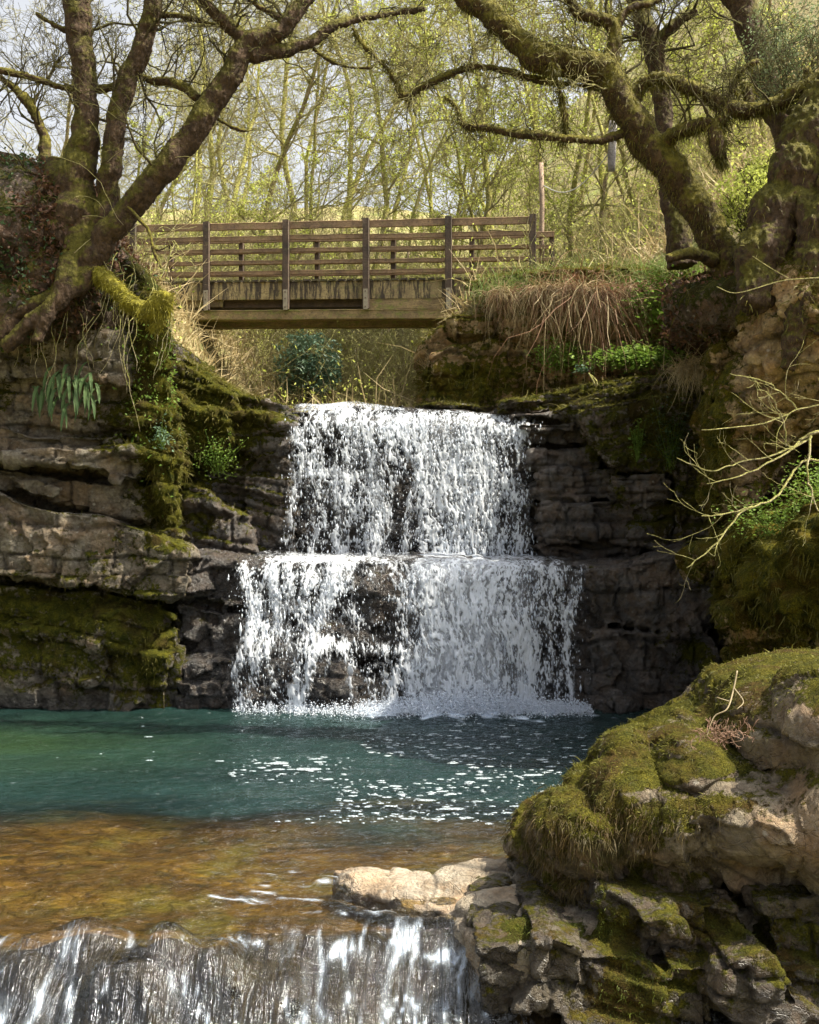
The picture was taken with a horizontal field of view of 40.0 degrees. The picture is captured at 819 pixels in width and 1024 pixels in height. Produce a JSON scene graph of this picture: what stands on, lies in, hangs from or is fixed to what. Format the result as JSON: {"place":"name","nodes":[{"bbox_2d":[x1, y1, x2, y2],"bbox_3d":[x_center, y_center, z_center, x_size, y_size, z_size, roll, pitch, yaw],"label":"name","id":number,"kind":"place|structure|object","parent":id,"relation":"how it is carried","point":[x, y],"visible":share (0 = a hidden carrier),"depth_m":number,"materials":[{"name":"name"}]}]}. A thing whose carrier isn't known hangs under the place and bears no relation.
{"place":"outdoors","nodes":[
{"label":"outdoors","id":0,"kind":"place"},
{"bbox_2d":[0,151,170,345],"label":"soil bank","id":1,"kind":"structure","parent":0,"point":[6,232],"depth_m":14.08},
{"bbox_2d":[0,0,129,162],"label":"crooked tree","id":2,"kind":"object","parent":1,"relation":"on","point":[42,130],"visible":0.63,"depth_m":17.94,"materials":[{"name":"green plant"}]},
{"bbox_2d":[0,149,167,354],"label":"dead leaves","id":3,"kind":"object","parent":1,"relation":"on","point":[51,247],"visible":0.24,"depth_m":14.05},
{"bbox_2d":[0,144,179,355],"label":"ivy leaves","id":4,"kind":"object","parent":1,"relation":"on","point":[29,225],"visible":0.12,"depth_m":13.99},
{"bbox_2d":[14,111,218,428],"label":"creepers","id":5,"kind":"object","parent":1,"relation":"attached to","point":[83,336],"visible":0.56,"depth_m":14.15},
{"bbox_2d":[78,264,177,337],"bbox_3d":[-3.524,-2.661,13.889,1.700,1.178,0.573,0,0,29],"label":"mossy stump","id":6,"kind":"object","parent":1,"relation":"on","point":[155,310],"visible":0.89,"depth_m":13.67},
{"bbox_2d":[0,0,476,352],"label":"oak tree","id":7,"kind":"object","parent":1,"relation":"on","point":[154,178],"visible":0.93,"depth_m":13.98,"materials":[{"name":"green plant"}]},
{"bbox_2d":[0,282,199,711],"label":"cliff","id":8,"kind":"structure","parent":0,"point":[51,472],"depth_m":14.79,"materials":[{"name":"stone"}]},
{"bbox_2d":[32,366,78,429],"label":"fern","id":9,"kind":"object","parent":8,"relation":"attached to","point":[49,392],"visible":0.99,"depth_m":14.16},
{"bbox_2d":[59,361,101,419],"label":"fern","id":10,"kind":"object","parent":8,"relation":"attached to","point":[87,393],"visible":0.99,"depth_m":14.20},
{"bbox_2d":[2,284,182,516],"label":"ivy leaves","id":11,"kind":"object","parent":8,"relation":"attached to","point":[138,387],"visible":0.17,"depth_m":14.74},
{"bbox_2d":[0,151,190,704],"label":"moss","id":12,"kind":"object","parent":8,"relation":"attached to","point":[172,420],"visible":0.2,"depth_m":14.82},
{"bbox_2d":[148,413,180,451],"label":"ivy","id":13,"kind":"object","parent":8,"relation":"attached to","point":[163,442],"visible":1,"depth_m":14.48,"materials":[{"name":"green plant"}]},
{"bbox_2d":[169,339,303,555],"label":"mossy ridge","id":14,"kind":"structure","parent":0,"point":[259,531],"depth_m":16.92,"materials":[{"name":"stone"}]},
{"bbox_2d":[189,427,247,478],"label":"leafy plant","id":15,"kind":"object","parent":14,"relation":"attached to","point":[217,463],"visible":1,"depth_m":16.50,"materials":[{"name":"green plant"}]},
{"bbox_2d":[174,253,703,544],"bbox_3d":[0.850,-1.586,20.299,9.774,5.714,8.760,0,0,0],"label":"moss","id":16,"kind":"object","parent":14,"relation":"on","point":[245,393],"visible":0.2,"depth_m":17.19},
{"bbox_2d":[0,800,517,1023],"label":"stream bed","id":17,"kind":"object","parent":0,"point":[174,979],"visible":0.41,"depth_m":7.43,"materials":[{"name":"stone"}]},
{"bbox_2d":[65,972,311,1020],"bbox_3d":[-1.842,3.819,6.711,4.462,2.347,0.974,0,0,0],"label":"cascade rock","id":18,"kind":"object","parent":17,"relation":"on","point":[296,1009],"visible":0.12,"depth_m":6.46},
{"bbox_2d":[331,858,757,1023],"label":"rock slab","id":19,"kind":"object","parent":17,"relation":"on","point":[389,888],"visible":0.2,"depth_m":7.49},
{"bbox_2d":[462,857,818,1023],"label":"rock blocks","id":20,"kind":"object","parent":17,"relation":"on","point":[565,979],"visible":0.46,"depth_m":6.44,"materials":[{"name":"stone"}]},
{"bbox_2d":[469,865,818,1023],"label":"moss","id":21,"kind":"object","parent":20,"relation":"on","point":[630,953],"visible":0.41,"depth_m":6.48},
{"bbox_2d":[500,644,818,908],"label":"boulder","id":22,"kind":"object","parent":20,"relation":"on","point":[653,796],"visible":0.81,"depth_m":6.83,"materials":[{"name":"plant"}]},
{"bbox_2d":[685,716,758,749],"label":"dead sprig","id":23,"kind":"object","parent":22,"relation":"on","point":[714,735],"visible":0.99,"depth_m":6.60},
{"bbox_2d":[706,670,743,736],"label":"dead twig","id":24,"kind":"object","parent":22,"relation":"on","point":[728,701],"visible":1,"depth_m":6.65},
{"bbox_2d":[0,0,691,215],"label":"sky","id":25,"kind":"structure","parent":0,"point":[118,7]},
{"bbox_2d":[0,699,711,1023],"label":"water","id":26,"kind":"structure","parent":0,"point":[184,772],"depth_m":11.52,"materials":[{"name":"blue liquid"}]},
{"bbox_2d":[56,709,588,823],"bbox_3d":[-0.486,2.567,12.097,7.828,0.005,5.734,0,0,0],"label":"foam","id":27,"kind":"object","parent":26,"relation":"on","point":[400,752],"visible":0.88,"depth_m":10.86,"materials":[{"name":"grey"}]},
{"bbox_2d":[338,799,438,805],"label":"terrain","id":28,"kind":"structure","parent":0,"point":[405,803],"depth_m":23.44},
{"bbox_2d":[279,406,537,556],"bbox_3d":[0.014,-0.098,20.584,4.538,3.119,7.438,0,0,0],"label":"rock face","id":29,"kind":"object","parent":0,"point":[401,489],"visible":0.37,"depth_m":17.18},
{"bbox_2d":[227,551,593,722],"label":"waterfall","id":30,"kind":"structure","parent":0,"point":[483,702],"depth_m":14.75,"materials":[{"name":"white liquid"}]},
{"bbox_2d":[280,401,542,557],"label":"waterfall","id":31,"kind":"structure","parent":0,"point":[473,459],"depth_m":16.80,"materials":[{"name":"white liquid"}]},
{"bbox_2d":[172,537,724,713],"bbox_3d":[0.710,1.924,16.314,8.114,3.178,3.820,0,0,0],"label":"rock ledge","id":32,"kind":"object","parent":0,"point":[648,639],"visible":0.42,"depth_m":14.98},
{"bbox_2d":[136,0,818,411],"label":"ground","id":33,"kind":"structure","parent":0,"point":[632,74],"depth_m":55.01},
{"bbox_2d":[0,30,59,161],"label":"woodland tree","id":34,"kind":"object","parent":33,"relation":"on","point":[13,92],"visible":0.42,"depth_m":29.16,"materials":[{"name":"green plant"}]},
{"bbox_2d":[0,0,157,189],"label":"woodland tree","id":35,"kind":"object","parent":33,"relation":"on","point":[65,142],"visible":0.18,"depth_m":33.86,"materials":[{"name":"green plant"}]},
{"bbox_2d":[59,0,220,237],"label":"woodland tree","id":36,"kind":"object","parent":33,"relation":"on","point":[139,162],"visible":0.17,"depth_m":28.78,"materials":[{"name":"green plant"}]},
{"bbox_2d":[127,102,243,280],"bbox_3d":[-5.687,-6.865,26.099,3.134,5.962,4.110,0,0,39],"label":"woodland tree","id":37,"kind":"object","parent":33,"relation":"on","point":[214,208],"visible":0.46,"depth_m":26.48,"materials":[{"name":"green plant"}]},
{"bbox_2d":[94,0,286,261],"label":"woodland tree","id":38,"kind":"object","parent":33,"relation":"on","point":[191,163],"visible":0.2,"depth_m":33.16,"materials":[{"name":"green plant"}]},
{"bbox_2d":[105,0,279,247],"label":"woodland tree","id":39,"kind":"object","parent":33,"relation":"on","point":[204,169],"visible":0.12,"depth_m":47.24,"materials":[{"name":"green plant"}]},
{"bbox_2d":[55,0,344,279],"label":"woodland tree","id":40,"kind":"object","parent":33,"relation":"on","point":[211,147],"visible":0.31,"depth_m":30.35,"materials":[{"name":"green plant"}]},
{"bbox_2d":[119,16,280,281],"bbox_3d":[-5.401,-8.207,26.494,4.668,8.584,5.679,0,0,13],"label":"woodland tree","id":41,"kind":"object","parent":33,"relation":"on","point":[196,168],"visible":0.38,"depth_m":26.85,"materials":[{"name":"green plant"}]},
{"bbox_2d":[123,0,307,267],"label":"woodland tree","id":42,"kind":"object","parent":33,"relation":"on","point":[218,134],"visible":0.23,"depth_m":45.59,"materials":[{"name":"green plant"}]},
{"bbox_2d":[101,0,345,261],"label":"woodland tree","id":43,"kind":"object","parent":33,"relation":"on","point":[178,73],"visible":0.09,"depth_m":54.38,"materials":[{"name":"green plant"}]},
{"bbox_2d":[132,0,385,247],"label":"woodland tree","id":44,"kind":"object","parent":33,"relation":"on","point":[250,144],"visible":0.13,"depth_m":53.86,"materials":[{"name":"green plant"}]},
{"bbox_2d":[127,0,407,260],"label":"woodland tree","id":45,"kind":"object","parent":33,"relation":"on","point":[247,136],"visible":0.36,"depth_m":39.72,"materials":[{"name":"green plant"}]},
{"bbox_2d":[101,0,442,279],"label":"woodland tree","id":46,"kind":"object","parent":33,"relation":"on","point":[294,129],"visible":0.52,"depth_m":32.59,"materials":[{"name":"green plant"}]},
{"bbox_2d":[223,164,359,407],"bbox_3d":[-2.810,-5.218,26.835,3.525,6.707,4.624,0,0,14],"label":"woodland tree","id":47,"kind":"object","parent":33,"relation":"on","point":[240,208],"visible":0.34,"depth_m":27.43,"materials":[{"name":"green plant"}]},
{"bbox_2d":[183,0,413,269],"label":"woodland tree","id":48,"kind":"object","parent":33,"relation":"on","point":[350,185],"visible":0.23,"depth_m":40.20,"materials":[{"name":"green plant"}]},
{"bbox_2d":[229,84,370,354],"bbox_3d":[-2.688,-7.217,28.404,3.525,6.707,4.624,0,0,-1],"label":"woodland tree","id":49,"kind":"object","parent":33,"relation":"on","point":[309,185],"visible":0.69,"depth_m":27.72,"materials":[{"name":"green plant"}]},
{"bbox_2d":[262,329,342,405],"bbox_3d":[-2.442,-3.236,25.340,1.872,1.876,2.009,0,0,0],"label":"holly bush","id":50,"kind":"object","parent":33,"relation":"on","point":[305,367],"visible":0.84,"depth_m":25.27,"materials":[{"name":"green plant"}]},
{"bbox_2d":[167,0,449,266],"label":"woodland tree","id":51,"kind":"object","parent":33,"relation":"on","point":[282,123],"visible":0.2,"depth_m":43.47,"materials":[{"name":"green plant"}]},
{"bbox_2d":[157,0,462,267],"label":"woodland tree","id":52,"kind":"object","parent":33,"relation":"on","point":[314,136],"visible":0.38,"depth_m":34.30,"materials":[{"name":"green plant"}]},
{"bbox_2d":[252,0,449,220],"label":"woodland tree","id":53,"kind":"object","parent":33,"relation":"on","point":[305,168],"visible":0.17,"depth_m":56.71,"materials":[{"name":"green plant"}]},
{"bbox_2d":[224,0,490,341],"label":"woodland tree","id":54,"kind":"object","parent":33,"relation":"on","point":[383,172],"visible":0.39,"depth_m":31.99,"materials":[{"name":"green plant"}]},
{"bbox_2d":[249,0,496,268],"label":"woodland tree","id":55,"kind":"object","parent":33,"relation":"on","point":[371,147],"visible":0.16,"depth_m":47.93,"materials":[{"name":"green plant"}]},
{"bbox_2d":[262,0,514,404],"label":"woodland tree","id":56,"kind":"object","parent":33,"relation":"on","point":[412,217],"visible":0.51,"depth_m":26.41,"materials":[{"name":"green plant"}]},
{"bbox_2d":[347,1,445,263],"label":"woodland tree","id":57,"kind":"object","parent":33,"relation":"on","point":[422,158],"visible":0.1,"depth_m":56.44,"materials":[{"name":"green plant"}]},
{"bbox_2d":[374,133,500,389],"bbox_3d":[0.601,-6.348,28.890,3.525,6.707,4.624,0,0,-31],"label":"woodland tree","id":58,"kind":"object","parent":33,"relation":"on","point":[453,227],"visible":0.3,"depth_m":28.21,"materials":[{"name":"green plant"}]},
{"bbox_2d":[346,0,540,264],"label":"woodland tree","id":59,"kind":"object","parent":33,"relation":"on","point":[394,218],"visible":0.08,"depth_m":56.78,"materials":[{"name":"green plant"}]},
{"bbox_2d":[328,0,563,277],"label":"woodland tree","id":60,"kind":"object","parent":33,"relation":"on","point":[423,138],"visible":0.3,"depth_m":31.73,"materials":[{"name":"green plant"}]},
{"bbox_2d":[120,82,774,411],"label":"undergrowth","id":61,"kind":"object","parent":33,"relation":"on","point":[406,336],"visible":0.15,"depth_m":26.41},
{"bbox_2d":[341,0,568,275],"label":"woodland tree","id":62,"kind":"object","parent":33,"relation":"on","point":[437,98],"visible":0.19,"depth_m":32.67,"materials":[{"name":"green plant"}]},
{"bbox_2d":[129,6,798,411],"bbox_3d":[1.464,-11.430,32.494,27.426,20.196,25.043,0,0,0],"label":"ground cover","id":63,"kind":"object","parent":33,"relation":"on","point":[471,270],"visible":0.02,"depth_m":21.98,"materials":[{"name":"green plant"}]},
{"bbox_2d":[316,0,627,276],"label":"woodland tree","id":64,"kind":"object","parent":33,"relation":"on","point":[488,208],"visible":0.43,"depth_m":27.97,"materials":[{"name":"green plant"}]},
{"bbox_2d":[363,0,589,256],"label":"woodland tree","id":65,"kind":"object","parent":33,"relation":"on","point":[558,168],"visible":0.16,"depth_m":48.13,"materials":[{"name":"green plant"}]},
{"bbox_2d":[137,27,818,411],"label":"grass","id":66,"kind":"structure","parent":33,"relation":"on","point":[233,363],"depth_m":21.87,"materials":[{"name":"plant"}]},
{"bbox_2d":[317,0,640,274],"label":"woodland tree","id":67,"kind":"object","parent":33,"relation":"on","point":[458,160],"visible":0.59,"depth_m":27.91,"materials":[{"name":"green plant"}]},
{"bbox_2d":[371,0,589,266],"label":"woodland tree","id":68,"kind":"object","parent":33,"relation":"on","point":[476,171],"visible":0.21,"depth_m":38.96,"materials":[{"name":"green plant"}]},
{"bbox_2d":[424,0,566,265],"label":"woodland tree","id":69,"kind":"object","parent":33,"relation":"on","point":[525,89],"visible":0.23,"depth_m":31.66,"materials":[{"name":"green plant"}]},
{"bbox_2d":[458,0,598,214],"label":"woodland tree","id":70,"kind":"object","parent":33,"relation":"on","point":[588,153],"visible":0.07,"depth_m":43.65,"materials":[{"name":"green plant"}]},
{"bbox_2d":[483,107,605,265],"bbox_3d":[2.898,-6.346,24.216,2.742,5.217,3.596,0,0,10],"label":"woodland tree","id":71,"kind":"object","parent":33,"relation":"on","point":[533,186],"visible":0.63,"depth_m":24.65,"materials":[{"name":"green plant"}]},
{"bbox_2d":[501,0,634,235],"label":"woodland tree","id":72,"kind":"object","parent":33,"relation":"on","point":[600,128],"visible":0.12,"depth_m":30.70,"materials":[{"name":"green plant"}]},
{"bbox_2d":[442,2,707,225],"bbox_3d":[5.994,-18.051,40.380,8.707,16.918,7.387,0,0,28],"label":"woodland tree","id":73,"kind":"object","parent":33,"relation":"on","point":[602,175],"visible":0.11,"depth_m":38.17,"materials":[{"name":"green plant"}]},
{"bbox_2d":[477,0,686,209],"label":"woodland tree","id":74,"kind":"object","parent":33,"relation":"on","point":[538,92],"visible":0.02,"depth_m":59.71,"materials":[{"name":"green plant"}]},
{"bbox_2d":[427,0,770,265],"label":"woodland tree","id":75,"kind":"object","parent":33,"relation":"on","point":[575,180],"visible":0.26,"depth_m":25.42,"materials":[{"name":"green plant"}]},
{"bbox_2d":[486,0,772,242],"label":"woodland tree","id":76,"kind":"object","parent":33,"relation":"on","point":[622,152],"visible":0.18,"depth_m":25.65,"materials":[{"name":"green plant"}]},
{"bbox_2d":[508,0,758,262],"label":"woodland tree","id":77,"kind":"object","parent":33,"relation":"on","point":[581,155],"visible":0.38,"depth_m":24.68,"materials":[{"name":"green plant"}]},
{"bbox_2d":[588,95,705,260],"bbox_3d":[5.083,-6.640,23.701,2.350,4.472,3.082,0,0,-26],"label":"woodland tree","id":78,"kind":"object","parent":33,"relation":"on","point":[686,147],"visible":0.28,"depth_m":23.22,"materials":[{"name":"green plant"}]},
{"bbox_2d":[582,1,758,188],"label":"woodland tree","id":79,"kind":"object","parent":33,"relation":"on","point":[680,93],"visible":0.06,"depth_m":27.60,"materials":[{"name":"green plant"}]},
{"bbox_2d":[580,0,815,192],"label":"woodland tree","id":80,"kind":"object","parent":33,"relation":"on","point":[706,14],"visible":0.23,"depth_m":23.87,"materials":[{"name":"green plant"}]},
{"bbox_2d":[580,0,818,151],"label":"woodland tree","id":81,"kind":"object","parent":33,"relation":"on","point":[762,120],"visible":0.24,"depth_m":23.85,"materials":[{"name":"green plant"}]},
{"bbox_2d":[413,264,708,411],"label":"stream bank","id":82,"kind":"structure","parent":0,"point":[445,362],"depth_m":18.58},
{"bbox_2d":[126,214,553,329],"bbox_3d":[-2.151,-4.821,22.960,10.234,2.204,1.439,0,0,11],"label":"footbridge","id":83,"kind":"object","parent":82,"relation":"on","point":[365,301],"visible":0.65,"depth_m":22.37,"materials":[{"name":"brown wood"}]},
{"bbox_2d":[539,162,544,266],"bbox_3d":[2.675,-5.892,22.800,0.110,2.354,0.102,0,0,-22],"label":"pole","id":84,"kind":"object","parent":82,"relation":"on","point":[542,202],"visible":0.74,"depth_m":22.76,"materials":[{"name":"brown wood"}]},
{"bbox_2d":[523,331,602,377],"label":"leafy plant","id":85,"kind":"object","parent":82,"relation":"on","point":[564,360],"visible":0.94,"depth_m":17.96,"materials":[{"name":"green plant"}]},
{"bbox_2d":[448,216,707,306],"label":"grass","id":86,"kind":"structure","parent":82,"relation":"on","point":[658,263],"depth_m":18.45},
{"bbox_2d":[415,372,708,542],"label":"mossy slope","id":87,"kind":"structure","parent":0,"point":[615,422],"depth_m":16.14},
{"bbox_2d":[569,339,697,376],"bbox_3d":[3.626,-2.381,17.380,2.339,0.585,1.372,0,0,0],"label":"leafy plant","id":88,"kind":"object","parent":87,"relation":"on","point":[632,360],"visible":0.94,"depth_m":17.30,"materials":[{"name":"green plant"}]},
{"bbox_2d":[624,418,646,461],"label":"ivy","id":89,"kind":"object","parent":87,"relation":"attached to","point":[636,448],"visible":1,"depth_m":15.99,"materials":[{"name":"green plant"}]},
{"bbox_2d":[484,407,693,559],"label":"rock steps","id":90,"kind":"object","parent":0,"point":[587,506],"visible":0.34,"depth_m":16.56,"materials":[{"name":"stone"}]},
{"bbox_2d":[461,232,684,397],"bbox_3d":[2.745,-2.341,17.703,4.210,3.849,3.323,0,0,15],"label":"hanging grass","id":91,"kind":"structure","parent":90,"relation":"on","point":[502,293],"depth_m":18.00,"materials":[{"name":"plant"}]},
{"bbox_2d":[661,269,739,366],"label":"bank","id":92,"kind":"structure","parent":0,"point":[713,297],"depth_m":12.30,"materials":[{"name":"soil"}]},
{"bbox_2d":[534,0,741,270],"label":"ash tree","id":93,"kind":"object","parent":92,"relation":"on","point":[677,238],"visible":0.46,"depth_m":17.34,"materials":[{"name":"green plant"}]},
{"bbox_2d":[609,264,699,344],"bbox_3d":[4.048,-3.274,17.580,1.820,1.600,1.006,0,0,0],"label":"leafy plant","id":94,"kind":"object","parent":92,"relation":"on","point":[653,311],"visible":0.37,"depth_m":17.56,"materials":[{"name":"green plant"}]},
{"bbox_2d":[655,265,736,358],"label":"dead leaves","id":95,"kind":"object","parent":92,"relation":"on","point":[668,331],"visible":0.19,"depth_m":12.94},
{"bbox_2d":[633,0,817,150],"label":"leaning tree","id":96,"kind":"object","parent":92,"relation":"on","point":[739,29],"visible":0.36,"depth_m":15.34,"materials":[{"name":"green plant"}]},
{"bbox_2d":[698,0,818,128],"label":"evergreen sprays","id":97,"kind":"object","parent":96,"relation":"hanging from","point":[784,68],"visible":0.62,"depth_m":14.29,"materials":[{"name":"green plant"}]},
{"bbox_2d":[707,165,766,235],"bbox_3d":[4.184,-3.873,14.045,1.203,1.002,1.016,0,0,-38],"label":"leafy bush","id":98,"kind":"object","parent":92,"relation":"on","point":[743,199],"visible":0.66,"depth_m":14.07,"materials":[{"name":"green plant"}]},
{"bbox_2d":[736,143,774,190],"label":"leafy bush","id":99,"kind":"object","parent":92,"relation":"on","point":[759,166],"visible":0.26,"depth_m":14.52,"materials":[{"name":"green plant"}]},
{"bbox_2d":[675,246,818,663],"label":"cliff","id":100,"kind":"structure","parent":0,"point":[756,340],"depth_m":11.52,"materials":[{"name":"stone"}]},
{"bbox_2d":[304,0,818,340],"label":"twisted tree","id":101,"kind":"object","parent":100,"relation":"on","point":[662,158],"visible":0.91,"depth_m":12.47,"materials":[{"name":"green plant"}]},
{"bbox_2d":[608,120,616,171],"bbox_3d":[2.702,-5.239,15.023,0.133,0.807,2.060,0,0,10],"label":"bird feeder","id":102,"kind":"object","parent":101,"relation":"hanging from","point":[611,156],"visible":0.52,"depth_m":15.97,"materials":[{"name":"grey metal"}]},
{"bbox_2d":[634,377,697,494],"bbox_3d":[3.669,-1.077,15.973,1.037,1.659,0.478,0,0,0],"label":"ivy","id":103,"kind":"object","parent":100,"relation":"attached to","point":[667,456],"visible":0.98,"depth_m":15.94,"materials":[{"name":"green plant"}]},
{"bbox_2d":[650,341,707,411],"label":"grass","id":104,"kind":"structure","parent":100,"relation":"on","point":[683,370],"depth_m":15.51,"materials":[{"name":"plant"}]},
{"bbox_2d":[647,340,818,601],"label":"bare shrub","id":105,"kind":"object","parent":100,"relation":"on","point":[799,443],"visible":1,"depth_m":9.49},
{"bbox_2d":[659,249,818,663],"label":"moss","id":106,"kind":"object","parent":100,"relation":"attached to","point":[736,566],"visible":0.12,"depth_m":11.20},
{"bbox_2d":[709,471,814,555],"bbox_3d":[3.504,0.015,10.878,1.307,0.801,0.941,0,0,0],"label":"leafy plant","id":107,"kind":"object","parent":100,"relation":"on","point":[774,531],"visible":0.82,"depth_m":10.87,"materials":[{"name":"green plant"}]},
{"bbox_2d":[730,79,818,374],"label":"tree","id":108,"kind":"object","parent":100,"relation":"on","point":[782,217],"visible":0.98,"depth_m":11.25,"materials":[{"name":"plant"}]},
{"bbox_2d":[769,455,818,520],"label":"leafy plant","id":109,"kind":"object","parent":100,"relation":"on","point":[816,489],"visible":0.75,"depth_m":10.70,"materials":[{"name":"green plant"}]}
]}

